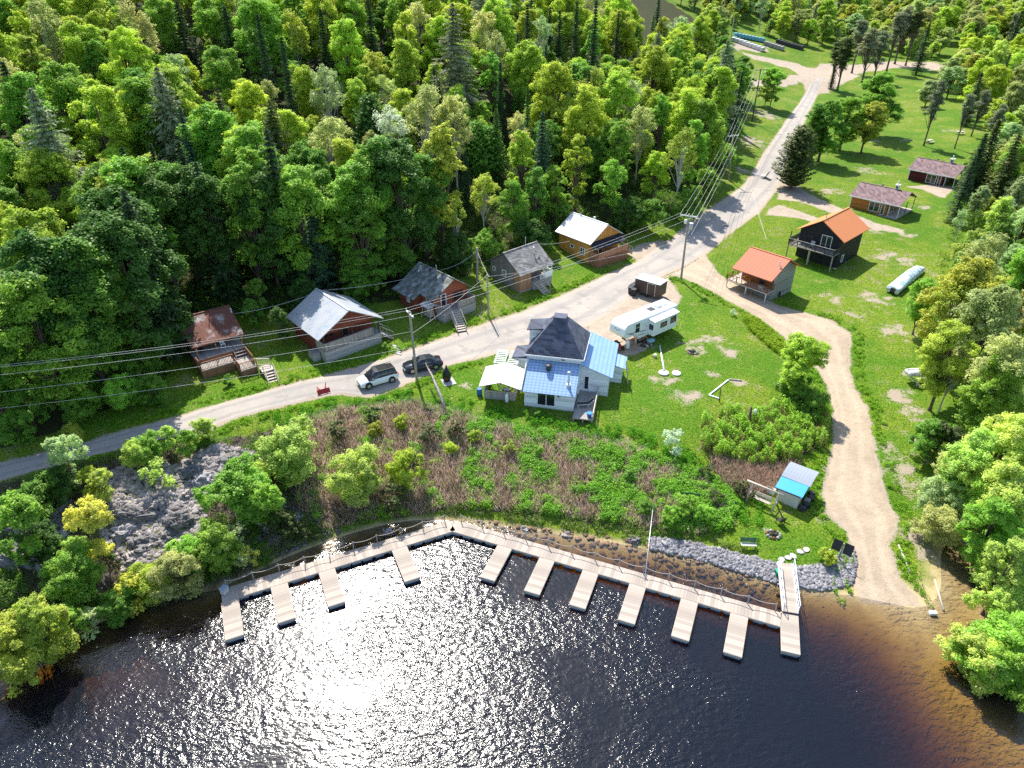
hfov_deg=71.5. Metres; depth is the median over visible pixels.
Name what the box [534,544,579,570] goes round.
dock section
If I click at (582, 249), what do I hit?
window
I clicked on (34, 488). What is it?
leafy bush
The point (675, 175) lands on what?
spire spruce
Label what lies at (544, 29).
birch tree
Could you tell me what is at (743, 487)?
wispy shrub
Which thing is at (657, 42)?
hemlock tree
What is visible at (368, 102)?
tree
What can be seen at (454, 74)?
hemlock tree
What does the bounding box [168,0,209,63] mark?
broadleaf tree
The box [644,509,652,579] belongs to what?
pole
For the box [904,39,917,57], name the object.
valley tree
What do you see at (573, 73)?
spruce tree
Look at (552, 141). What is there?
broadleaf tree
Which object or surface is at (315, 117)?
maple tree
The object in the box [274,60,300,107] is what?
maple tree
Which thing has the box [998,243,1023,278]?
maple tree
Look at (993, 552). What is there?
maple tree
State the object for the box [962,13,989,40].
valley tree
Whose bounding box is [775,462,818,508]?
shed
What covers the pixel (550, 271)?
power line
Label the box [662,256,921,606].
dirt drive
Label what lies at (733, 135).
utility pole
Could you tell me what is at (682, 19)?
aspen tree
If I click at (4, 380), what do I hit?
maple tree
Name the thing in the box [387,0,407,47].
maple tree
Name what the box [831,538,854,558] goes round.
solar panel
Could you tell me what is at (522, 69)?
maple tree
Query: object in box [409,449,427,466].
wispy shrub
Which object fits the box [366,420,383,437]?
leafy bush
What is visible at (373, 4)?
maple tree
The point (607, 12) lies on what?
maple tree
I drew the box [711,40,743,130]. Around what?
hemlock tree
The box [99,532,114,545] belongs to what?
rock outcrop
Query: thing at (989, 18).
valley tree
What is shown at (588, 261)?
power line
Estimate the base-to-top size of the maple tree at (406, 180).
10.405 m
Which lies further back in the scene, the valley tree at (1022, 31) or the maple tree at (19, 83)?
the valley tree at (1022, 31)
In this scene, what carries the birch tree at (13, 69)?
on the ground at (450, 658)
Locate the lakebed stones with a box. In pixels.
[477,519,779,608]
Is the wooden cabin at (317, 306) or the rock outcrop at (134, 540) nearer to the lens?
the rock outcrop at (134, 540)
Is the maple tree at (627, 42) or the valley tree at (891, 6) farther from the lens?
the valley tree at (891, 6)
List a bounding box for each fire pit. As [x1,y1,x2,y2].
[686,349,698,354]
[765,529,781,539]
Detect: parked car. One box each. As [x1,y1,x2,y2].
[356,361,398,389]
[402,354,442,373]
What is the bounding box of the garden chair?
[775,516,786,526]
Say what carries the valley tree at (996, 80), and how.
on the ground at (450, 658)
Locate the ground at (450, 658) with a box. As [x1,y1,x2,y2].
[0,0,1023,767]
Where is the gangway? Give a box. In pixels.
[777,557,800,613]
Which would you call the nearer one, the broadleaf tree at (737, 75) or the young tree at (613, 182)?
the young tree at (613, 182)
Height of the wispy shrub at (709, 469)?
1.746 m
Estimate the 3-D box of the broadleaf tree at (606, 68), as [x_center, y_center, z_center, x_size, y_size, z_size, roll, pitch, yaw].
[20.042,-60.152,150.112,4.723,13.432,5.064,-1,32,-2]
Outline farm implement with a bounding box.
[316,382,329,394]
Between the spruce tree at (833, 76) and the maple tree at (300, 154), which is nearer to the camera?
the maple tree at (300, 154)
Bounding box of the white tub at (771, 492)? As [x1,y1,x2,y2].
[765,487,775,494]
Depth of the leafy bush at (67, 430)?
68.21 m
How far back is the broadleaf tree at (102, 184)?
79.80 m
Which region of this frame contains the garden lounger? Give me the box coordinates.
[576,397,593,404]
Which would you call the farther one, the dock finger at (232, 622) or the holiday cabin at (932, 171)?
the holiday cabin at (932, 171)
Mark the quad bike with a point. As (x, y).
(620, 345)
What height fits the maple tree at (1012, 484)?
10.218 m
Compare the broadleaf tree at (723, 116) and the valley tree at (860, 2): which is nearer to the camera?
the broadleaf tree at (723, 116)
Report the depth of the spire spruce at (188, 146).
98.25 m
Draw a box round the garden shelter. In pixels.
[479,362,523,400]
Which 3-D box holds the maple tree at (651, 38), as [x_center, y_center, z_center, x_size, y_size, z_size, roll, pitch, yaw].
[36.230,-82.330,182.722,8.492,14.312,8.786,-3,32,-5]
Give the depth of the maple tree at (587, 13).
185.50 m
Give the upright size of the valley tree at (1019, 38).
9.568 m
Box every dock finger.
[221,598,243,643]
[271,583,295,626]
[319,568,344,610]
[392,546,419,585]
[480,545,511,584]
[524,557,554,598]
[569,570,597,612]
[618,583,645,627]
[671,598,697,644]
[723,613,747,660]
[780,612,799,658]
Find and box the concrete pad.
[440,377,456,386]
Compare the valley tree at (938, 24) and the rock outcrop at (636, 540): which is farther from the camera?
the valley tree at (938, 24)
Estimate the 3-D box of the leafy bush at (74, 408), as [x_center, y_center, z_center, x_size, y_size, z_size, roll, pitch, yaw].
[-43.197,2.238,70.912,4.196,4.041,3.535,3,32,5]
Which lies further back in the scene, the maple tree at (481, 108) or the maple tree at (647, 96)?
the maple tree at (647, 96)
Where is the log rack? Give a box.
[909,376,925,386]
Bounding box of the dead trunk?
[425,360,449,419]
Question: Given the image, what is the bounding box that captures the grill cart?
[502,387,510,391]
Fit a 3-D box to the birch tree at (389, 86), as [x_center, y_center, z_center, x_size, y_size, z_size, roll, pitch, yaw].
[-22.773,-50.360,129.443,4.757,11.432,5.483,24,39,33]
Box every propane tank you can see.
[505,392,507,402]
[625,339,629,348]
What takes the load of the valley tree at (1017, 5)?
on the ground at (450, 658)
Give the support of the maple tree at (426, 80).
on the ground at (450, 658)
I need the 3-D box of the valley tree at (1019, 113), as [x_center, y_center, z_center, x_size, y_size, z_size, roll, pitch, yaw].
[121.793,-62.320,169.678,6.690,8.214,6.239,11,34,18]
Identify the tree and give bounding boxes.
[0,0,24,36]
[0,0,41,50]
[0,32,21,125]
[0,57,25,124]
[0,71,62,149]
[0,125,8,140]
[0,139,22,190]
[0,141,46,220]
[0,181,32,217]
[0,200,22,271]
[0,206,70,269]
[0,226,124,390]
[0,271,99,414]
[0,298,31,413]
[0,302,27,390]
[0,489,48,565]
[0,539,14,558]
[3,591,67,669]
[5,36,33,73]
[8,9,49,78]
[9,33,55,114]
[11,146,80,235]
[12,129,30,147]
[17,124,77,195]
[17,334,49,378]
[18,87,89,230]
[20,0,67,64]
[21,124,76,165]
[25,0,67,72]
[30,237,131,389]
[36,60,94,165]
[38,0,79,72]
[40,434,89,493]
[48,77,66,116]
[53,15,86,75]
[54,20,114,85]
[59,116,92,170]
[62,212,175,371]
[62,493,115,568]
[64,84,139,163]
[67,160,109,207]
[68,0,115,31]
[72,180,85,221]
[74,183,171,261]
[75,160,92,181]
[75,465,100,498]
[77,10,112,51]
[78,73,96,86]
[79,38,111,86]
[79,75,102,150]
[81,94,108,151]
[82,196,190,326]
[84,467,114,504]
[87,0,128,31]
[88,154,178,287]
[88,170,136,206]
[95,24,156,86]
[95,27,129,86]
[100,147,136,163]
[100,158,109,164]
[101,250,141,375]
[109,5,132,61]
[112,13,144,42]
[113,67,146,124]
[113,75,184,163]
[115,0,151,46]
[116,76,158,152]
[118,0,160,59]
[118,147,129,158]
[118,189,198,361]
[126,166,203,296]
[140,152,156,169]
[142,0,184,62]
[142,1,187,55]
[143,62,200,141]
[143,66,176,87]
[143,66,206,186]
[145,160,199,280]
[151,54,163,65]
[157,424,176,453]
[159,58,187,95]
[162,162,241,283]
[162,539,180,551]
[163,53,192,85]
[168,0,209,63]
[170,0,206,83]
[174,101,240,187]
[175,55,202,99]
[175,429,197,459]
[176,140,188,182]
[178,0,205,50]
[186,101,202,118]
[188,0,239,62]
[189,186,243,297]
[192,161,244,298]
[195,96,205,117]
[196,45,245,114]
[202,0,236,45]
[203,58,219,93]
[211,125,263,210]
[212,93,235,188]
[218,158,274,292]
[219,5,254,80]
[221,78,261,116]
[221,119,305,209]
[225,0,253,73]
[226,0,250,56]
[228,80,272,147]
[230,0,297,79]
[233,146,270,265]
[233,171,293,289]
[241,278,267,320]
[241,298,264,329]
[245,26,278,98]
[248,480,284,526]
[252,106,285,149]
[258,79,279,110]
[260,100,294,199]
[260,129,316,288]
[262,0,310,50]
[262,163,337,282]
[268,306,289,339]
[271,108,309,154]
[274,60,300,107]
[278,475,289,490]
[279,0,316,67]
[280,140,326,201]
[281,7,312,65]
[288,64,304,119]
[291,64,330,121]
[295,195,339,291]
[296,0,334,60]
[302,0,353,82]
[302,114,325,143]
[303,0,340,69]
[303,118,316,148]
[303,169,340,271]
[304,148,336,210]
[307,115,348,164]
[309,63,347,121]
[317,8,341,98]
[323,118,352,156]
[323,159,392,270]
[324,68,345,118]
[326,0,365,30]
[327,18,368,107]
[328,138,357,196]
[332,0,379,58]
[332,193,381,273]
[341,77,383,126]
[349,64,379,97]
[350,144,397,276]
[351,92,391,147]
[356,134,405,265]
[359,0,386,44]
[362,51,389,100]
[362,130,375,147]
[364,0,380,65]
[370,74,397,132]
[371,56,397,96]
[371,137,444,270]
[372,0,396,59]
[372,105,412,157]
[383,0,407,74]
[383,38,422,101]
[383,87,422,142]
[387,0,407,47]
[387,111,417,159]
[389,10,422,85]
[390,0,416,23]
[400,175,412,211]
[401,84,451,155]
[402,1,432,85]
[403,151,452,255]
[408,0,423,68]
[412,0,449,64]
[413,87,436,130]
[414,84,435,138]
[415,0,425,54]
[417,80,468,181]
[417,120,466,251]
[420,15,459,85]
[422,63,445,97]
[426,12,454,72]
[430,3,490,128]
[434,0,448,13]
[437,94,474,189]
[443,39,486,86]
[444,83,474,137]
[446,56,479,108]
[447,0,473,33]
[447,198,466,235]
[448,2,474,41]
[449,89,470,159]
[459,151,473,209]
[461,119,495,177]
[465,0,515,91]
[468,101,492,124]
[469,115,491,153]
[469,172,500,228]
[469,180,492,218]
[470,0,483,46]
[470,11,500,99]
[471,0,498,66]
[477,50,505,124]
[480,29,510,98]
[480,124,507,175]
[489,108,505,180]
[497,112,504,158]
[498,179,531,240]
[500,0,515,20]
[501,39,546,119]
[503,24,519,83]
[505,0,526,31]
[507,111,531,176]
[507,129,536,212]
[508,113,524,134]
[511,9,549,53]
[511,88,526,129]
[521,0,552,42]
[524,60,578,160]
[525,166,549,233]
[527,111,552,207]
[530,15,552,56]
[532,7,549,56]
[532,119,563,168]
[534,57,571,133]
[535,123,563,173]
[539,62,577,99]
[541,165,572,221]
[542,0,558,44]
[545,7,554,58]
[547,52,558,72]
[548,0,586,62]
[550,12,582,62]
[551,10,565,61]
[554,201,572,226]
[557,64,580,155]
[559,0,591,36]
[559,82,613,170]
[561,133,593,212]
[570,57,588,95]
[571,61,586,84]
[574,64,607,105]
[574,65,609,102]
[576,17,607,65]
[577,136,605,189]
[581,29,600,65]
[582,0,605,24]
[583,13,611,56]
[591,70,641,135]
[592,0,613,49]
[592,158,628,221]
[597,8,639,65]
[597,118,629,160]
[599,61,611,76]
[600,122,632,168]
[601,0,633,47]
[601,55,614,80]
[603,65,611,80]
[603,118,632,191]
[604,12,615,55]
[606,66,641,117]
[612,59,635,82]
[618,80,644,132]
[622,6,645,60]
[624,106,656,185]
[629,26,639,60]
[629,45,675,95]
[631,58,648,87]
[631,86,656,131]
[632,129,656,176]
[637,33,666,69]
[638,150,669,198]
[639,31,667,90]
[643,90,665,153]
[644,15,655,52]
[647,94,672,164]
[649,0,660,32]
[653,16,670,42]
[657,93,682,135]
[660,125,697,204]
[661,86,701,173]
[662,30,694,69]
[663,43,671,91]
[663,57,691,92]
[664,37,690,94]
[665,86,709,165]
[666,15,696,36]
[667,21,695,58]
[673,75,706,96]
[677,119,710,191]
[684,97,726,182]
[686,14,715,61]
[686,59,703,77]
[688,0,701,10]
[690,55,705,72]
[692,64,725,109]
[696,53,707,69]
[699,125,726,166]
[700,0,716,11]
[700,3,715,30]
[703,57,722,87]
[703,65,739,120]
[704,9,720,36]
[707,35,735,60]
[709,44,738,64]
[711,6,728,36]
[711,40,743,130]
[712,45,727,57]
[716,18,730,36]
[719,113,727,151]
[721,0,735,9]
[726,3,734,18]
[726,54,734,119]
[729,12,740,27]
[730,0,744,15]
[731,62,754,95]
[732,67,747,114]
[734,55,756,91]
[737,0,748,19]
[744,0,755,19]
[752,74,778,105]
[753,0,768,15]
[755,0,770,29]
[760,67,786,106]
[762,0,776,20]
[764,18,775,35]
[771,0,792,18]
[771,124,819,187]
[773,12,792,38]
[778,0,801,15]
[778,6,792,29]
[778,331,831,394]
[789,9,809,40]
[796,0,807,21]
[797,0,811,22]
[799,9,813,33]
[800,18,819,45]
[804,100,850,161]
[807,117,829,161]
[811,0,823,33]
[811,6,818,36]
[816,14,836,44]
[817,0,838,35]
[827,59,837,88]
[828,37,858,90]
[828,96,870,150]
[829,42,843,80]
[832,22,846,41]
[833,0,854,15]
[833,4,858,36]
[833,18,845,40]
[835,0,844,23]
[835,4,849,17]
[842,13,863,37]
[850,19,868,72]
[850,101,888,153]
[852,5,873,22]
[853,0,870,9]
[854,27,883,82]
[855,71,905,136]
[863,20,879,39]
[870,0,881,17]
[870,31,890,76]
[871,0,888,8]
[871,10,888,24]
[872,0,884,18]
[876,25,891,41]
[881,19,893,33]
[884,4,900,16]
[885,12,909,71]
[888,4,901,27]
[891,7,916,49]
[893,6,915,63]
[901,0,924,10]
[903,277,941,334]
[904,11,927,65]
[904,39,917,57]
[906,27,924,55]
[908,0,928,11]
[909,21,931,74]
[914,254,1002,340]
[915,319,982,411]
[917,79,937,106]
[919,22,934,50]
[921,9,936,34]
[921,79,948,145]
[924,279,970,333]
[926,0,946,7]
[926,6,941,18]
[926,41,941,58]
[930,19,946,52]
[930,449,947,476]
[931,6,954,35]
[933,27,954,54]
[934,2,945,17]
[935,56,963,90]
[936,66,966,97]
[936,342,975,411]
[937,0,954,5]
[937,424,1007,504]
[940,284,1023,395]
[941,6,963,35]
[942,154,976,223]
[942,411,1023,490]
[949,0,956,7]
[952,0,966,13]
[952,12,962,27]
[952,53,970,84]
[952,133,988,197]
[952,209,968,242]
[952,351,1023,433]
[953,94,976,148]
[954,48,976,57]
[954,68,971,89]
[954,231,1009,283]
[955,10,982,40]
[955,494,1023,570]
[957,33,974,51]
[957,85,972,117]
[958,118,1003,195]
[958,456,1023,537]
[959,0,982,24]
[959,22,976,45]
[960,37,983,52]
[960,72,982,125]
[961,0,975,13]
[961,53,984,83]
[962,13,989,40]
[964,4,984,27]
[964,77,991,122]
[964,332,1023,399]
[964,475,1023,538]
[966,57,995,88]
[968,185,992,216]
[970,89,991,136]
[971,35,994,52]
[971,535,1023,615]
[975,132,1022,206]
[977,48,990,77]
[979,0,998,32]
[980,15,1001,33]
[980,25,999,46]
[981,21,1000,41]
[981,98,1008,133]
[983,64,1014,103]
[984,196,1016,231]
[985,4,1006,21]
[985,8,1002,23]
[985,39,1017,74]
[985,101,1007,138]
[985,196,1017,223]
[986,103,1008,138]
[986,212,1015,263]
[987,162,1019,188]
[988,53,1011,103]
[989,112,1019,137]
[990,122,1023,153]
[991,138,1023,194]
[993,142,1023,191]
[994,138,1008,158]
[996,4,1015,38]
[996,134,1023,158]
[997,71,1015,96]
[997,81,1023,115]
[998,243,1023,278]
[999,11,1021,38]
[999,174,1023,210]
[1005,12,1019,40]
[1005,206,1023,250]
[1005,247,1023,306]
[1006,0,1023,14]
[1006,268,1018,280]
[1007,0,1016,8]
[1007,11,1022,48]
[1007,53,1023,80]
[1007,290,1023,333]
[1008,33,1023,48]
[1009,44,1022,53]
[1010,1,1023,32]
[1010,27,1023,41]
[1010,176,1023,213]
[1011,47,1019,65]
[1011,62,1023,99]
[1013,105,1023,131]
[1016,239,1023,254]
[1020,162,1023,205]
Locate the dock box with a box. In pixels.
[218,584,228,594]
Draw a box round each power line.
[1,315,411,374]
[3,332,406,391]
[4,308,405,364]
[4,310,407,366]
[6,347,410,407]
[408,213,679,307]
[411,215,681,309]
[415,217,692,314]
[488,240,684,276]
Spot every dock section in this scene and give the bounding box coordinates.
[221,574,276,601]
[275,558,328,586]
[326,545,372,571]
[369,533,412,559]
[408,521,453,547]
[450,520,499,547]
[495,533,538,558]
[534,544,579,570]
[575,556,622,583]
[619,568,673,598]
[670,582,724,613]
[722,597,780,630]
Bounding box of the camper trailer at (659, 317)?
[609,299,678,343]
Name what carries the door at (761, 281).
in the log cabin at (773, 273)
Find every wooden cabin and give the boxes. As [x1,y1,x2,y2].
[179,305,279,385]
[286,288,393,362]
[392,262,475,332]
[485,237,553,295]
[555,212,632,267]
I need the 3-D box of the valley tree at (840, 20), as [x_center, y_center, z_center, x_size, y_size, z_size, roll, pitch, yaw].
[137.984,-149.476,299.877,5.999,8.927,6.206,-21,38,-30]
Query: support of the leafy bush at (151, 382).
on the ground at (450, 658)
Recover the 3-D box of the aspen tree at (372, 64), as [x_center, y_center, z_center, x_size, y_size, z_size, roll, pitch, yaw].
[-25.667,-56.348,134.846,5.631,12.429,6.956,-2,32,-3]
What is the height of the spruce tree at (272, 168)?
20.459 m
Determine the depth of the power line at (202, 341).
69.79 m
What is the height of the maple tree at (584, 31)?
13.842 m
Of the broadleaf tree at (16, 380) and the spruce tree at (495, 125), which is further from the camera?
the spruce tree at (495, 125)
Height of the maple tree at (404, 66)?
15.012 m
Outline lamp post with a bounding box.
[748,406,756,419]
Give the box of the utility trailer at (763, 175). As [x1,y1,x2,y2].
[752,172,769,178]
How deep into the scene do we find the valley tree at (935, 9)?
307.08 m
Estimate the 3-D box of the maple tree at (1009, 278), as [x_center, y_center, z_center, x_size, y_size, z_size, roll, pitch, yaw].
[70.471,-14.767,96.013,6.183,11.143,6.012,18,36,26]
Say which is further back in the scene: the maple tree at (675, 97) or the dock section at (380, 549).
the maple tree at (675, 97)
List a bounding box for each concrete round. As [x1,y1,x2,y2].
[658,369,668,375]
[672,371,680,375]
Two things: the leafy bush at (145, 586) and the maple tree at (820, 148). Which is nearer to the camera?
the leafy bush at (145, 586)
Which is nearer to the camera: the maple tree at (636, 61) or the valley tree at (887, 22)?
the maple tree at (636, 61)
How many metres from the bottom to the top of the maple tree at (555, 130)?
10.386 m
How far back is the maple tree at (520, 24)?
155.84 m
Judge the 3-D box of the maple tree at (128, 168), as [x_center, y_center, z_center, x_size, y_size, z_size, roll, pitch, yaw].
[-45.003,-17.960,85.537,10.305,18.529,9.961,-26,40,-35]
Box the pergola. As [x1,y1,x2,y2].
[493,350,518,365]
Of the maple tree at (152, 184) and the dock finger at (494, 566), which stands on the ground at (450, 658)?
the maple tree at (152, 184)
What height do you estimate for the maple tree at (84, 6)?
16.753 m
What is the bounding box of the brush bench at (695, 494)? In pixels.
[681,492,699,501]
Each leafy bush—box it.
[0,382,57,431]
[0,408,36,445]
[0,592,82,699]
[11,470,56,521]
[13,518,65,567]
[28,463,81,507]
[32,354,89,389]
[33,536,106,604]
[53,598,90,632]
[57,388,102,423]
[57,535,85,562]
[61,422,83,438]
[81,355,120,391]
[92,585,137,628]
[101,372,145,410]
[113,342,162,378]
[118,436,152,468]
[121,561,178,606]
[129,429,165,466]
[130,372,169,407]
[144,546,205,600]
[146,292,194,352]
[166,533,215,577]
[188,417,216,442]
[189,517,246,573]
[191,450,272,525]
[236,465,286,523]
[253,458,275,482]
[254,412,318,487]
[266,509,296,538]
[286,273,318,308]
[323,441,383,507]
[339,264,372,300]
[354,252,395,291]
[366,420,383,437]
[376,240,418,279]
[385,446,426,493]
[393,412,407,430]
[440,231,478,272]
[442,441,458,455]
[467,430,482,443]
[468,227,500,259]
[512,216,552,248]
[534,445,545,456]
[614,195,644,232]
[622,467,636,481]
[635,198,670,231]
[638,496,656,515]
[662,505,681,525]
[669,186,703,219]
[674,492,699,517]
[693,504,717,525]
[696,166,722,199]
[714,143,736,166]
[772,375,813,403]
[802,391,830,418]
[817,547,837,565]
[906,416,959,458]
[908,500,965,547]
[916,475,965,522]
[923,419,966,462]
[932,620,1017,698]
[947,605,1023,702]
[949,251,966,267]
[951,243,971,259]
[960,155,982,176]
[960,228,987,252]
[961,573,1023,618]
[964,209,988,228]
[966,532,1015,587]
[966,644,1023,712]
[972,231,1008,266]
[981,196,998,211]
[994,275,1007,285]
[995,267,1010,283]
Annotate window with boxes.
[323,333,333,338]
[453,289,462,300]
[537,393,555,406]
[580,247,584,255]
[868,201,880,212]
[925,173,936,183]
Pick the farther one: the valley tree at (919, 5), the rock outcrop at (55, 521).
the valley tree at (919, 5)
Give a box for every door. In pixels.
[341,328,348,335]
[440,293,446,306]
[583,375,589,389]
[759,278,764,284]
[820,234,832,248]
[879,204,885,214]
[936,176,941,185]
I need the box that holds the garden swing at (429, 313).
[420,300,435,320]
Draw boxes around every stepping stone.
[784,555,791,559]
[796,549,803,554]
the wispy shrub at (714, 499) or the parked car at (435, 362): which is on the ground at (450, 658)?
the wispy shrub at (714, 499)
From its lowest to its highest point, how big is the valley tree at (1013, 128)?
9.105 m
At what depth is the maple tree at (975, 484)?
61.95 m
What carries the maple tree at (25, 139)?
on the ground at (450, 658)
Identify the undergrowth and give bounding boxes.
[0,94,681,394]
[0,424,318,632]
[0,427,318,637]
[4,499,748,657]
[7,109,746,413]
[89,269,933,608]
[108,449,230,560]
[270,387,764,541]
[295,405,738,534]
[309,405,740,533]
[698,382,830,466]
[741,311,795,356]
[936,223,1023,415]
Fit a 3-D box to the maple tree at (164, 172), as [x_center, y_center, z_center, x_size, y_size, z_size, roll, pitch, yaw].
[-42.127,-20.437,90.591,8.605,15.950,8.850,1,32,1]
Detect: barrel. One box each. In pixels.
[477,387,481,396]
[647,338,654,342]
[798,505,806,511]
[803,497,810,502]
[803,502,810,508]
[809,494,814,501]
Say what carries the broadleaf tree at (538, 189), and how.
on the ground at (450, 658)
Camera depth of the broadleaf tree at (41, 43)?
127.39 m
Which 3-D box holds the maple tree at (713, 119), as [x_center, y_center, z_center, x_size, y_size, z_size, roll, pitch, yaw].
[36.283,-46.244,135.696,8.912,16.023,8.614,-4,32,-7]
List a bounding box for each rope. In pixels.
[226,516,442,580]
[461,515,772,603]
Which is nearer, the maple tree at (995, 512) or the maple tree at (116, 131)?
the maple tree at (995, 512)
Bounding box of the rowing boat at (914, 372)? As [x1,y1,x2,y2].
[904,368,923,376]
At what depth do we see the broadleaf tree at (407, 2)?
165.58 m
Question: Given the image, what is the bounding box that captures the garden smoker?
[442,365,450,381]
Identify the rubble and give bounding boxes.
[86,443,257,572]
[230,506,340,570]
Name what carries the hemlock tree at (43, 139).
on the ground at (450, 658)
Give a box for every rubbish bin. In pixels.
[628,285,633,293]
[631,287,636,296]
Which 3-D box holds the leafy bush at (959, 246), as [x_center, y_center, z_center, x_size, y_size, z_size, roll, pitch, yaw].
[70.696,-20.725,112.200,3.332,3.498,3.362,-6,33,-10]
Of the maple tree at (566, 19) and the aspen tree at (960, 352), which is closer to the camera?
the aspen tree at (960, 352)
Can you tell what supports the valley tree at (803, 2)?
on the ground at (450, 658)
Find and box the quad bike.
[614,340,623,350]
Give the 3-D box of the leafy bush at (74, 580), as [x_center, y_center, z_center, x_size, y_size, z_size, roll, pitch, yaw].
[-35.204,15.401,57.345,4.642,5.254,5.510,10,33,15]
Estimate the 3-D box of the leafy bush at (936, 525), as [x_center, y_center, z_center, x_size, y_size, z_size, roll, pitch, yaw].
[38.246,12.775,64.047,3.977,4.546,4.721,5,32,9]
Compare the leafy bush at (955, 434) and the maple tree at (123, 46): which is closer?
the leafy bush at (955, 434)
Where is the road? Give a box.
[0,77,823,480]
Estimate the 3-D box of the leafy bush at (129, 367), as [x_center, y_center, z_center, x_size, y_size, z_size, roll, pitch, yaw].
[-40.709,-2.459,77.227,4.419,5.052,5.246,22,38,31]
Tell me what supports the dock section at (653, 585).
on the lake water
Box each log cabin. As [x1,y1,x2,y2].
[726,246,801,303]
[785,207,869,271]
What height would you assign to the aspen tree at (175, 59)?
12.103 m
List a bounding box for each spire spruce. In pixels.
[0,61,31,148]
[148,143,160,171]
[177,107,202,171]
[255,14,282,111]
[279,37,303,126]
[431,57,436,90]
[493,63,507,144]
[501,1,507,72]
[511,33,522,112]
[522,4,534,82]
[522,87,534,169]
[528,0,535,35]
[544,46,548,63]
[567,0,580,69]
[581,71,594,139]
[585,0,601,66]
[611,11,620,65]
[671,154,681,187]
[729,71,743,131]
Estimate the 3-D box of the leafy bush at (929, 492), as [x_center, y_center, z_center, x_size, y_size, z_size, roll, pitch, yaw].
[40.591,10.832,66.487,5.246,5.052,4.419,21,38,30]
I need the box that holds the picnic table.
[741,276,750,284]
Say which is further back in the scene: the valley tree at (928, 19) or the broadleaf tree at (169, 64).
the valley tree at (928, 19)
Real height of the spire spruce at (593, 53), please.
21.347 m
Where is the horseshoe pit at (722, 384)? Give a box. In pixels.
[708,378,741,398]
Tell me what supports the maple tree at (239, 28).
on the ground at (450, 658)
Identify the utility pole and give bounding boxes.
[406,309,417,379]
[476,247,478,282]
[487,274,489,316]
[680,213,697,279]
[727,134,738,179]
[751,69,766,121]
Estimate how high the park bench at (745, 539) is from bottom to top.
0.954 m
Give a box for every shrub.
[69,606,99,643]
[108,571,146,617]
[137,456,176,487]
[215,521,252,569]
[221,373,235,386]
[238,544,259,566]
[247,454,260,464]
[289,516,319,542]
[326,420,346,439]
[363,405,381,423]
[379,342,390,352]
[380,479,411,514]
[387,398,395,403]
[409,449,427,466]
[416,421,442,441]
[446,418,468,437]
[503,438,518,452]
[534,409,541,417]
[661,428,683,455]
[697,464,716,480]
[707,487,727,504]
[732,480,749,499]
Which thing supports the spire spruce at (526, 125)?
on the ground at (450, 658)
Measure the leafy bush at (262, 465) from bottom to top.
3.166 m
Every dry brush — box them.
[0,422,310,660]
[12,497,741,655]
[283,395,728,535]
[706,453,801,497]
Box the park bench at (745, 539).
[740,537,756,548]
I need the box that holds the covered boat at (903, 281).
[886,265,924,294]
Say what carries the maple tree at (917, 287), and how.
on the ground at (450, 658)
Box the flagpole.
[659,345,664,370]
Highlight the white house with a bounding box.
[512,312,626,424]
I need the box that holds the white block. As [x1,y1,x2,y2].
[928,610,937,615]
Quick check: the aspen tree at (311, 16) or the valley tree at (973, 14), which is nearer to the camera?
the aspen tree at (311, 16)
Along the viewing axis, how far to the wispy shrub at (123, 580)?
57.53 m
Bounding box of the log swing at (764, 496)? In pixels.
[745,479,783,513]
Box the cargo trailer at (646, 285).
[635,273,667,297]
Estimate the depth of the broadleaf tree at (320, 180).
92.29 m
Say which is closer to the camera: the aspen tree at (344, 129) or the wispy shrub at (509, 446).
the wispy shrub at (509, 446)
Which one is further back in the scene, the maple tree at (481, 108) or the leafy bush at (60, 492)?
the maple tree at (481, 108)
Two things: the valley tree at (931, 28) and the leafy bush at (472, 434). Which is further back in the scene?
the valley tree at (931, 28)
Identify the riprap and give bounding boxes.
[647,536,857,591]
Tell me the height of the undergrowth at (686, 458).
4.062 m
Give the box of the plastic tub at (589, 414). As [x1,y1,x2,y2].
[587,411,591,417]
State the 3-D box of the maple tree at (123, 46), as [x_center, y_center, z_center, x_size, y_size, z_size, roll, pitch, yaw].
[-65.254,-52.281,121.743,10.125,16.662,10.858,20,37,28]
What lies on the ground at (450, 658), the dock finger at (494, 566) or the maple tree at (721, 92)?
the maple tree at (721, 92)
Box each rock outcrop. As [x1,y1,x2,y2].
[0,542,56,572]
[3,512,65,536]
[49,497,74,514]
[49,528,70,540]
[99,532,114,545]
[103,506,166,527]
[106,503,125,512]
[108,523,137,545]
[123,550,142,566]
[125,531,160,548]
[131,543,160,554]
[149,496,165,509]
[160,531,176,541]
[161,509,195,532]
[178,462,207,479]
[181,486,193,500]
[191,472,217,488]
[206,453,239,464]
[257,523,272,533]
[293,512,304,525]
[334,539,347,551]
[381,527,395,539]
[521,526,528,532]
[561,529,568,538]
[627,535,640,544]
[661,540,669,546]
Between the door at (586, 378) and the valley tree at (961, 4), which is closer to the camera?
the door at (586, 378)
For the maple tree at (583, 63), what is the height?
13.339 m
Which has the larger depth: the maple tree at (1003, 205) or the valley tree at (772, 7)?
the valley tree at (772, 7)
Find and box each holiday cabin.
[849,181,916,219]
[907,155,966,187]
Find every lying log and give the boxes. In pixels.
[898,545,910,572]
[934,579,944,610]

